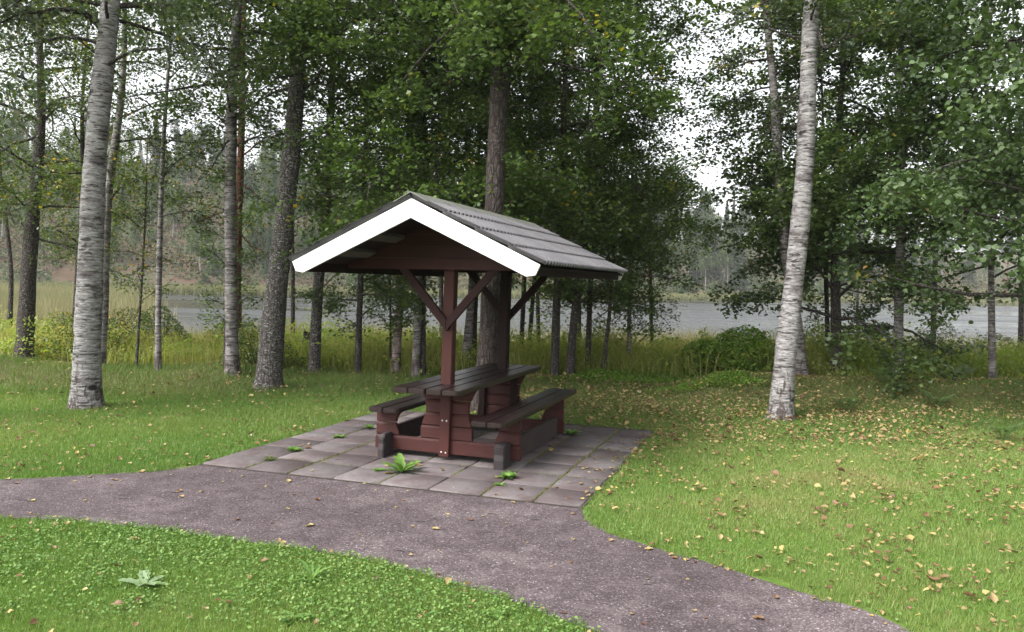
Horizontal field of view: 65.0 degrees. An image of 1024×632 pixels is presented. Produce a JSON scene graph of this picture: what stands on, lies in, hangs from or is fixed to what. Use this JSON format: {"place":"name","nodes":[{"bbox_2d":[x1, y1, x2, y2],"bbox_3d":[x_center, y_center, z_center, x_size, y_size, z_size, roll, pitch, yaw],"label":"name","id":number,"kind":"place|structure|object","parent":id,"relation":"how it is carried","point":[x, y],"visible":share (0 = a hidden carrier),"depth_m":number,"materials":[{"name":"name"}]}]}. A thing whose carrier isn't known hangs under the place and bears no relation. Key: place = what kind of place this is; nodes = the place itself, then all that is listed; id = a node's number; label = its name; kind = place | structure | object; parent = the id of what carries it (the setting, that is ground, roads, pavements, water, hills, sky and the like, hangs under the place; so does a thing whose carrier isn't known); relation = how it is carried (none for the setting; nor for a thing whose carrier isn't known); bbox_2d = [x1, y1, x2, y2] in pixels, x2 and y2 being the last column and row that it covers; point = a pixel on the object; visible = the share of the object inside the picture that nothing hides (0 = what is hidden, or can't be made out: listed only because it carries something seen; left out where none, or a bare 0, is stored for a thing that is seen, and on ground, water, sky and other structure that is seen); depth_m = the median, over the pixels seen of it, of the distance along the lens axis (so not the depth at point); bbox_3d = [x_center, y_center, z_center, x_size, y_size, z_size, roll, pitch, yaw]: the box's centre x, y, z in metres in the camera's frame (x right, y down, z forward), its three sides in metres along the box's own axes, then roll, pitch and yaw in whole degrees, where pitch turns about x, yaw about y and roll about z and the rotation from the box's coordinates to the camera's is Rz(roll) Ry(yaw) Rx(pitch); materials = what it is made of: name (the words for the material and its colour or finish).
{"place":"outdoors","nodes":[
{"label":"outdoors","id":0,"kind":"place"},
{"bbox_2d":[0,465,912,631],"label":"gravel path","id":1,"kind":"structure","parent":0,"point":[223,510],"depth_m":5.28,"materials":[{"name":"grey gravel"}]},
{"bbox_2d":[0,280,1018,331],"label":"marsh reeds","id":2,"kind":"object","parent":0,"point":[51,296],"visible":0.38,"depth_m":100.61,"materials":[{"name":"green plant"}]},
{"bbox_2d":[0,159,1023,631],"bbox_3d":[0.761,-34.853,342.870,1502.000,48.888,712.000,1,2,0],"label":"ground","id":3,"kind":"structure","parent":0,"point":[62,271],"depth_m":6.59,"materials":[{"name":"green plant"}]},
{"bbox_2d":[0,114,24,180],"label":"pine tree","id":4,"kind":"object","parent":3,"relation":"on","point":[17,136],"visible":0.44,"depth_m":166.81,"materials":[{"name":"green plant"}]},
{"bbox_2d":[0,0,125,233],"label":"birch tree","id":5,"kind":"object","parent":3,"relation":"on","point":[13,104],"visible":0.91,"depth_m":8.90,"materials":[{"name":"green plant"}]},
{"bbox_2d":[0,0,129,330],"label":"alder tree","id":6,"kind":"object","parent":3,"relation":"on","point":[10,276],"visible":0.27,"depth_m":18.47,"materials":[{"name":"green plant"}]},
{"bbox_2d":[0,0,174,332],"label":"birch tree","id":7,"kind":"object","parent":3,"relation":"on","point":[82,147],"visible":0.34,"depth_m":16.35,"materials":[{"name":"green plant"}]},
{"bbox_2d":[29,312,150,361],"bbox_3d":[-7.663,0.409,14.588,1.982,0.969,1.325,2,3,27],"label":"bush","id":8,"kind":"object","parent":3,"relation":"on","point":[71,334],"visible":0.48,"depth_m":14.58,"materials":[{"name":"green plant"}]},
{"bbox_2d":[0,0,203,359],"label":"birch tree","id":9,"kind":"object","parent":3,"relation":"on","point":[26,309],"visible":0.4,"depth_m":14.60,"materials":[{"name":"green plant"}]},
{"bbox_2d":[58,307,153,339],"bbox_3d":[-9.043,0.338,17.551,3.077,1.128,1.328,1,2,0],"label":"bush","id":10,"kind":"object","parent":3,"relation":"on","point":[127,315],"visible":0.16,"depth_m":17.50,"materials":[{"name":"green plant"}]},
{"bbox_2d":[1,0,252,367],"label":"birch tree","id":11,"kind":"object","parent":3,"relation":"on","point":[110,177],"visible":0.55,"depth_m":13.37,"materials":[{"name":"green plant"}]},
{"bbox_2d":[124,217,142,261],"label":"birch tree","id":12,"kind":"object","parent":3,"relation":"on","point":[136,238],"visible":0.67,"depth_m":136.98,"materials":[{"name":"green plant"}]},
{"bbox_2d":[0,0,277,409],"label":"birch tree","id":13,"kind":"object","parent":3,"relation":"on","point":[86,388],"visible":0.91,"depth_m":9.98,"materials":[{"name":"green plant"}]},
{"bbox_2d":[59,107,220,366],"bbox_3d":[-6.152,-1.194,13.473,2.512,4.404,2.293,0,3,-32],"label":"birch sapling","id":14,"kind":"object","parent":3,"relation":"on","point":[142,267],"visible":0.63,"depth_m":13.46,"materials":[{"name":"green plant"}]},
{"bbox_2d":[118,569,165,585],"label":"mullein plant","id":15,"kind":"object","parent":3,"relation":"on","point":[146,573],"visible":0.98,"depth_m":4.39,"materials":[{"name":"green plant"}]},
{"bbox_2d":[138,174,158,228],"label":"birch tree","id":16,"kind":"object","parent":3,"relation":"on","point":[151,196],"visible":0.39,"depth_m":149.34,"materials":[{"name":"green plant"}]},
{"bbox_2d":[72,0,263,371],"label":"birch tree","id":17,"kind":"object","parent":3,"relation":"on","point":[158,300],"visible":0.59,"depth_m":12.93,"materials":[{"name":"green plant"}]},
{"bbox_2d":[127,305,212,348],"bbox_3d":[-6.924,0.313,16.299,1.837,1.142,1.249,0,3,-26],"label":"bush","id":18,"kind":"object","parent":3,"relation":"on","point":[167,311],"visible":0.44,"depth_m":16.07,"materials":[{"name":"green plant"}]},
{"bbox_2d":[156,154,183,194],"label":"birch tree","id":19,"kind":"object","parent":3,"relation":"on","point":[170,162],"visible":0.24,"depth_m":159.35,"materials":[{"name":"green plant"}]},
{"bbox_2d":[163,187,181,238],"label":"birch tree","id":20,"kind":"object","parent":3,"relation":"on","point":[174,219],"visible":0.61,"depth_m":147.34,"materials":[{"name":"green plant"}]},
{"bbox_2d":[164,178,187,227],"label":"birch tree","id":21,"kind":"object","parent":3,"relation":"on","point":[178,186],"visible":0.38,"depth_m":152.03,"materials":[{"name":"green plant"}]},
{"bbox_2d":[173,150,191,184],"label":"birch tree","id":22,"kind":"object","parent":3,"relation":"on","point":[183,175],"visible":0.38,"depth_m":176.87,"materials":[{"name":"green plant"}]},
{"bbox_2d":[179,225,211,254],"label":"shore bush","id":23,"kind":"object","parent":3,"relation":"on","point":[187,237],"visible":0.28,"depth_m":143.11,"materials":[{"name":"green plant"}]},
{"bbox_2d":[189,122,205,183],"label":"pine tree","id":24,"kind":"object","parent":3,"relation":"on","point":[196,125],"visible":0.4,"depth_m":191.54,"materials":[{"name":"green plant"}]},
{"bbox_2d":[182,202,218,272],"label":"birch tree","id":25,"kind":"object","parent":3,"relation":"on","point":[192,245],"visible":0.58,"depth_m":138.76,"materials":[{"name":"green plant"}]},
{"bbox_2d":[62,0,346,375],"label":"birch tree","id":26,"kind":"object","parent":3,"relation":"on","point":[232,361],"visible":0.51,"depth_m":12.69,"materials":[{"name":"green plant"}]},
{"bbox_2d":[164,153,276,365],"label":"alder sapling","id":27,"kind":"object","parent":3,"relation":"on","point":[248,220],"visible":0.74,"depth_m":12.93,"materials":[{"name":"green plant"}]},
{"bbox_2d":[130,4,322,338],"bbox_3d":[-5.255,-5.033,15.857,4.071,12.241,3.402,1,2,0],"label":"birch tree","id":28,"kind":"object","parent":3,"relation":"on","point":[240,154],"visible":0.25,"depth_m":15.88,"materials":[{"name":"green plant"}]},
{"bbox_2d":[200,314,258,345],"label":"bush","id":29,"kind":"object","parent":3,"relation":"on","point":[245,322],"visible":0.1,"depth_m":16.55,"materials":[{"name":"green plant"}]},
{"bbox_2d":[242,227,259,263],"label":"birch tree","id":30,"kind":"object","parent":3,"relation":"on","point":[249,239],"visible":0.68,"depth_m":144.22,"materials":[{"name":"green plant"}]},
{"bbox_2d":[243,161,262,200],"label":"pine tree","id":31,"kind":"object","parent":3,"relation":"on","point":[248,182],"visible":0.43,"depth_m":151.48,"materials":[{"name":"green plant"}]},
{"bbox_2d":[242,184,272,263],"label":"birch tree","id":32,"kind":"object","parent":3,"relation":"on","point":[264,238],"visible":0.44,"depth_m":146.13,"materials":[{"name":"green plant"}]},
{"bbox_2d":[63,0,456,389],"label":"old birch tree","id":33,"kind":"object","parent":3,"relation":"on","point":[299,34],"visible":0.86,"depth_m":11.74,"materials":[{"name":"green plant"}]},
{"bbox_2d":[218,317,308,367],"bbox_3d":[-4.518,0.480,14.509,1.511,0.922,1.289,-1,3,-39],"label":"bush","id":34,"kind":"object","parent":3,"relation":"on","point":[255,352],"visible":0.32,"depth_m":14.38,"materials":[{"name":"green plant"}]},
{"bbox_2d":[253,153,275,194],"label":"birch tree","id":35,"kind":"object","parent":3,"relation":"on","point":[265,170],"visible":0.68,"depth_m":171.91,"materials":[{"name":"green plant"}]},
{"bbox_2d":[259,227,271,274],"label":"spruce tree","id":36,"kind":"object","parent":3,"relation":"on","point":[269,236],"visible":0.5,"depth_m":143.08,"materials":[{"name":"green plant"}]},
{"bbox_2d":[261,183,276,261],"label":"spruce tree","id":37,"kind":"object","parent":3,"relation":"on","point":[273,194],"visible":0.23,"depth_m":147.04,"materials":[{"name":"green plant"}]},
{"bbox_2d":[264,153,277,202],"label":"spruce tree","id":38,"kind":"object","parent":3,"relation":"on","point":[273,165],"visible":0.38,"depth_m":176.71,"materials":[{"name":"green plant"}]},
{"bbox_2d":[176,0,401,336],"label":"alder tree","id":39,"kind":"object","parent":3,"relation":"on","point":[292,280],"visible":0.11,"depth_m":18.16,"materials":[{"name":"green plant"}]},
{"bbox_2d":[273,610,311,624],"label":"weed plant","id":40,"kind":"object","parent":3,"relation":"on","point":[286,618],"visible":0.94,"depth_m":3.96,"materials":[{"name":"green plant"}]},
{"bbox_2d":[294,559,331,582],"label":"weed plant","id":41,"kind":"object","parent":3,"relation":"on","point":[312,575],"visible":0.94,"depth_m":4.52,"materials":[{"name":"green plant"}]},
{"bbox_2d":[241,0,436,373],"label":"alder tree","id":42,"kind":"object","parent":3,"relation":"on","point":[314,360],"visible":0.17,"depth_m":13.96,"materials":[{"name":"green plant"}]},
{"bbox_2d":[318,213,441,367],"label":"alder sapling","id":43,"kind":"object","parent":3,"relation":"on","point":[376,287],"visible":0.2,"depth_m":14.47,"materials":[{"name":"green plant"}]},
{"bbox_2d":[271,0,490,374],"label":"alder tree","id":44,"kind":"object","parent":3,"relation":"on","point":[333,304],"visible":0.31,"depth_m":13.69,"materials":[{"name":"green plant"}]},
{"bbox_2d":[323,0,510,374],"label":"birch tree","id":45,"kind":"object","parent":3,"relation":"on","point":[396,348],"visible":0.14,"depth_m":14.12,"materials":[{"name":"green plant"}]},
{"bbox_2d":[238,99,605,313],"bbox_3d":[-1.266,-0.962,11.655,5.253,4.369,5.406,1,2,0],"label":"alder tree","id":46,"kind":"object","parent":3,"relation":"on","point":[360,209],"visible":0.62,"depth_m":10.85,"materials":[{"name":"green plant"}]},
{"bbox_2d":[201,411,654,507],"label":"patio paving","id":47,"kind":"structure","parent":3,"relation":"on","point":[427,474],"depth_m":7.39,"materials":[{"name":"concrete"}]},
{"bbox_2d":[381,453,419,471],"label":"dandelion plant","id":48,"kind":"object","parent":47,"relation":"on","point":[399,462],"visible":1,"depth_m":7.07,"materials":[{"name":"green plant"}]},
{"bbox_2d":[245,411,625,500],"bbox_3d":[-0.410,1.320,8.217,3.199,0.030,3.488,2,2,19],"label":"joint moss","id":49,"kind":"object","parent":47,"relation":"on","point":[553,446],"visible":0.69,"depth_m":7.54,"materials":[{"name":"green plant"}]},
{"bbox_2d":[287,191,627,469],"bbox_3d":[-0.315,0.127,8.261,2.365,2.415,3.384,2,2,19],"label":"picnic shelter","id":50,"kind":"object","parent":47,"relation":"on","point":[410,236],"visible":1,"depth_m":7.48,"materials":[{"name":"brown wood"}]},
{"bbox_2d":[344,0,515,377],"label":"birch tree","id":51,"kind":"object","parent":3,"relation":"on","point":[415,365],"visible":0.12,"depth_m":13.54,"materials":[{"name":"green plant"}]},
{"bbox_2d":[333,0,532,377],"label":"alder tree","id":52,"kind":"object","parent":3,"relation":"on","point":[423,327],"visible":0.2,"depth_m":13.55,"materials":[{"name":"green plant"}]},
{"bbox_2d":[336,0,559,341],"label":"alder tree","id":53,"kind":"object","parent":3,"relation":"on","point":[441,299],"visible":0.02,"depth_m":18.45,"materials":[{"name":"green plant"}]},
{"bbox_2d":[346,1,575,366],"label":"birch tree","id":54,"kind":"object","parent":3,"relation":"on","point":[468,331],"visible":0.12,"depth_m":14.92,"materials":[{"name":"green plant"}]},
{"bbox_2d":[0,506,931,631],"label":"clover weeds","id":55,"kind":"object","parent":3,"relation":"on","point":[288,551],"visible":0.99,"depth_m":4.39,"materials":[{"name":"green plant"}]},
{"bbox_2d":[397,0,569,360],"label":"alder tree","id":56,"kind":"object","parent":3,"relation":"on","point":[476,299],"visible":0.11,"depth_m":15.07,"materials":[{"name":"green plant"}]},
{"bbox_2d":[0,147,1017,299],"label":"hill scrub","id":57,"kind":"object","parent":3,"relation":"on","point":[985,276],"visible":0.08,"depth_m":160.95,"materials":[{"name":"green plant"}]},
{"bbox_2d":[0,350,1023,433],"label":"bank grass","id":58,"kind":"structure","parent":3,"relation":"on","point":[124,367],"depth_m":12.15,"materials":[{"name":"green plant"}]},
{"bbox_2d":[0,352,1023,631],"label":"fallen leaves","id":59,"kind":"object","parent":3,"relation":"on","point":[754,428],"visible":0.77,"depth_m":9.49,"materials":[{"name":"yellow plant"}]},
{"bbox_2d":[0,304,1023,380],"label":"tall grass","id":60,"kind":"structure","parent":3,"relation":"on","point":[177,358],"depth_m":14.95,"materials":[{"name":"green plant"}]},
{"bbox_2d":[313,0,731,413],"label":"birch tree","id":61,"kind":"object","parent":3,"relation":"on","point":[500,28],"visible":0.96,"depth_m":9.98,"materials":[{"name":"green plant"}]},
{"bbox_2d":[43,316,1017,354],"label":"reeds","id":62,"kind":"object","parent":3,"relation":"on","point":[693,335],"visible":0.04,"depth_m":25.31,"materials":[{"name":"green plant"}]},
{"bbox_2d":[413,136,649,274],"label":"alder tree","id":63,"kind":"object","parent":3,"relation":"on","point":[565,200],"visible":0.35,"depth_m":12.10,"materials":[{"name":"green plant"}]},
{"bbox_2d":[450,1,629,348],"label":"alder tree","id":64,"kind":"object","parent":3,"relation":"on","point":[522,319],"visible":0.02,"depth_m":16.67,"materials":[{"name":"green plant"}]},
{"bbox_2d":[425,38,660,342],"bbox_3d":[0.364,-3.989,18.343,4.562,10.322,5.537,3,3,38],"label":"alder tree","id":65,"kind":"object","parent":3,"relation":"on","point":[537,299],"visible":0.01,"depth_m":18.49,"materials":[{"name":"green plant"}]},
{"bbox_2d":[470,29,625,350],"bbox_3d":[0.572,-3.321,16.837,3.587,8.803,3.882,1,2,0],"label":"alder tree","id":66,"kind":"object","parent":3,"relation":"on","point":[531,316],"visible":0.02,"depth_m":16.59,"materials":[{"name":"green plant"}]},
{"bbox_2d":[421,0,709,377],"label":"alder tree","id":67,"kind":"object","parent":3,"relation":"on","point":[557,291],"visible":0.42,"depth_m":13.69,"materials":[{"name":"green plant"}]},
{"bbox_2d":[479,0,710,375],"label":"alder tree","id":68,"kind":"object","parent":3,"relation":"on","point":[668,37],"visible":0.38,"depth_m":13.93,"materials":[{"name":"green plant"}]},
{"bbox_2d":[523,1,683,342],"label":"alder tree","id":69,"kind":"object","parent":3,"relation":"on","point":[579,313],"visible":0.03,"depth_m":18.44,"materials":[{"name":"green plant"}]},
{"bbox_2d":[512,0,728,376],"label":"aspen tree","id":70,"kind":"object","parent":3,"relation":"on","point":[592,142],"visible":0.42,"depth_m":13.56,"materials":[{"name":"green plant"}]},
{"bbox_2d":[524,78,720,369],"bbox_3d":[1.644,-1.477,14.348,3.591,5.242,3.853,1,2,0],"label":"birch tree","id":71,"kind":"object","parent":3,"relation":"on","point":[642,255],"visible":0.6,"depth_m":13.88,"materials":[{"name":"green plant"}]},
{"bbox_2d":[542,138,742,357],"bbox_3d":[2.422,-1.143,15.352,3.682,4.578,3.845,1,2,0],"label":"birch tree","id":72,"kind":"object","parent":3,"relation":"on","point":[654,310],"visible":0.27,"depth_m":15.20,"materials":[{"name":"green plant"}]},
{"bbox_2d":[580,139,727,347],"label":"alder tree","id":73,"kind":"object","parent":3,"relation":"on","point":[695,165],"visible":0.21,"depth_m":18.16,"materials":[{"name":"green plant"}]},
{"bbox_2d":[537,368,772,385],"bbox_3d":[2.560,1.010,14.035,4.313,0.362,1.967,1,2,0],"label":"bright ground cover","id":74,"kind":"object","parent":3,"relation":"on","point":[611,372],"visible":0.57,"depth_m":13.68,"materials":[{"name":"green plant"}]},
{"bbox_2d":[689,230,702,282],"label":"spruce tree","id":75,"kind":"object","parent":3,"relation":"on","point":[694,277],"visible":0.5,"depth_m":186.39,"materials":[{"name":"green plant"}]},
{"bbox_2d":[685,237,709,280],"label":"birch tree","id":76,"kind":"object","parent":3,"relation":"on","point":[696,254],"visible":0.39,"depth_m":186.14,"materials":[{"name":"green plant"}]},
{"bbox_2d":[695,244,716,289],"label":"birch tree","id":77,"kind":"object","parent":3,"relation":"on","point":[708,258],"visible":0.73,"depth_m":183.09,"materials":[{"name":"green plant"}]},
{"bbox_2d":[646,370,767,393],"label":"bright ground cover","id":78,"kind":"object","parent":3,"relation":"on","point":[725,376],"visible":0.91,"depth_m":12.31,"materials":[{"name":"green plant"}]},
{"bbox_2d":[706,225,723,277],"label":"spruce tree","id":79,"kind":"object","parent":3,"relation":"on","point":[717,269],"visible":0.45,"depth_m":197.53,"materials":[{"name":"green plant"}]},
{"bbox_2d":[663,324,774,372],"bbox_3d":[4.193,0.635,15.540,2.077,0.972,1.954,-1,3,-41],"label":"bush","id":80,"kind":"object","parent":3,"relation":"on","point":[751,343],"visible":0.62,"depth_m":15.06,"materials":[{"name":"green plant"}]},
{"bbox_2d":[714,239,739,286],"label":"birch tree","id":81,"kind":"object","parent":3,"relation":"on","point":[730,257],"visible":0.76,"depth_m":186.49,"materials":[{"name":"green plant"}]},
{"bbox_2d":[728,217,750,289],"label":"spruce tree","id":82,"kind":"object","parent":3,"relation":"on","point":[741,257],"visible":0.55,"depth_m":185.51,"materials":[{"name":"green plant"}]},
{"bbox_2d":[677,0,843,377],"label":"birch tree","id":83,"kind":"object","parent":3,"relation":"on","point":[801,368],"visible":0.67,"depth_m":14.01,"materials":[{"name":"green plant"}]},
{"bbox_2d":[690,3,925,354],"bbox_3d":[5.724,-3.057,15.657,4.319,8.608,4.177,1,2,0],"label":"aspen tree","id":84,"kind":"object","parent":3,"relation":"on","point":[826,294],"visible":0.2,"depth_m":15.60,"materials":[{"name":"green plant"}]},
{"bbox_2d":[698,0,934,421],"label":"birch tree","id":85,"kind":"object","parent":3,"relation":"on","point":[781,399],"visible":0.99,"depth_m":10.25,"materials":[{"name":"green plant"}]},
{"bbox_2d":[677,0,1009,398],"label":"linden tree","id":86,"kind":"object","parent":3,"relation":"on","point":[821,222],"visible":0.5,"depth_m":13.83,"materials":[{"name":"green plant"}]},
{"bbox_2d":[833,397,861,411],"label":"fern","id":87,"kind":"object","parent":3,"relation":"on","point":[850,400],"visible":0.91,"depth_m":10.94,"materials":[{"name":"green plant"}]},
{"bbox_2d":[786,65,933,348],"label":"birch tree","id":88,"kind":"object","parent":3,"relation":"on","point":[877,238],"visible":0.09,"depth_m":18.00,"materials":[{"name":"green plant"}]},
{"bbox_2d":[700,0,1023,377],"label":"aspen tree","id":89,"kind":"object","parent":3,"relation":"on","point":[898,252],"visible":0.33,"depth_m":13.85,"materials":[{"name":"green plant"}]},
{"bbox_2d":[730,314,998,374],"bbox_3d":[7.024,0.607,16.590,6.276,1.248,2.529,1,2,0],"label":"bush","id":90,"kind":"object","parent":3,"relation":"on","point":[946,332],"visible":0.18,"depth_m":16.43,"materials":[{"name":"green plant"}]},
{"bbox_2d":[824,0,1023,323],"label":"aspen tree","id":91,"kind":"object","parent":3,"relation":"on","point":[1001,166],"visible":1,"depth_m":9.85,"materials":[{"name":"green plant"}]},
{"bbox_2d":[828,0,1023,381],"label":"aspen tree","id":92,"kind":"object","parent":3,"relation":"on","point":[992,373],"visible":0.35,"depth_m":13.49,"materials":[{"name":"green plant"}]},
{"bbox_2d":[921,390,953,407],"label":"fern","id":93,"kind":"object","parent":3,"relation":"on","point":[934,398],"visible":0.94,"depth_m":11.35,"materials":[{"name":"green plant"}]},
{"bbox_2d":[857,0,1023,351],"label":"alder tree","id":94,"kind":"object","parent":3,"relation":"on","point":[935,283],"visible":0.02,"depth_m":18.43,"materials":[{"name":"green plant"}]},
{"bbox_2d":[883,332,1023,363],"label":"bush","id":95,"kind":"object","parent":3,"relation":"on","point":[999,339],"visible":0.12,"depth_m":16.93,"materials":[{"name":"green plant"}]},
{"bbox_2d":[958,243,979,284],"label":"spruce tree","id":96,"kind":"object","parent":3,"relation":"on","point":[970,279],"visible":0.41,"depth_m":229.91,"materials":[{"name":"green plant"}]},
{"bbox_2d":[958,3,1023,346],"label":"alder tree","id":97,"kind":"object","parent":3,"relation":"on","point":[1021,320],"visible":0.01,"depth_m":18.46,"materials":[{"name":"green plant"}]},
{"bbox_2d":[986,418,1023,439],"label":"fern","id":98,"kind":"object","parent":3,"relation":"on","point":[1004,429],"visible":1,"depth_m":9.17,"materials":[{"name":"green plant"}]},
{"bbox_2d":[0,0,1023,253],"label":"sky","id":99,"kind":"structure","parent":0,"point":[702,178],"materials":[{"name":"white"}]},
{"bbox_2d":[108,294,1018,350],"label":"lake water","id":100,"kind":"structure","parent":0,"point":[696,314],"depth_m":73.53,"materials":[{"name":"grey liquid"}]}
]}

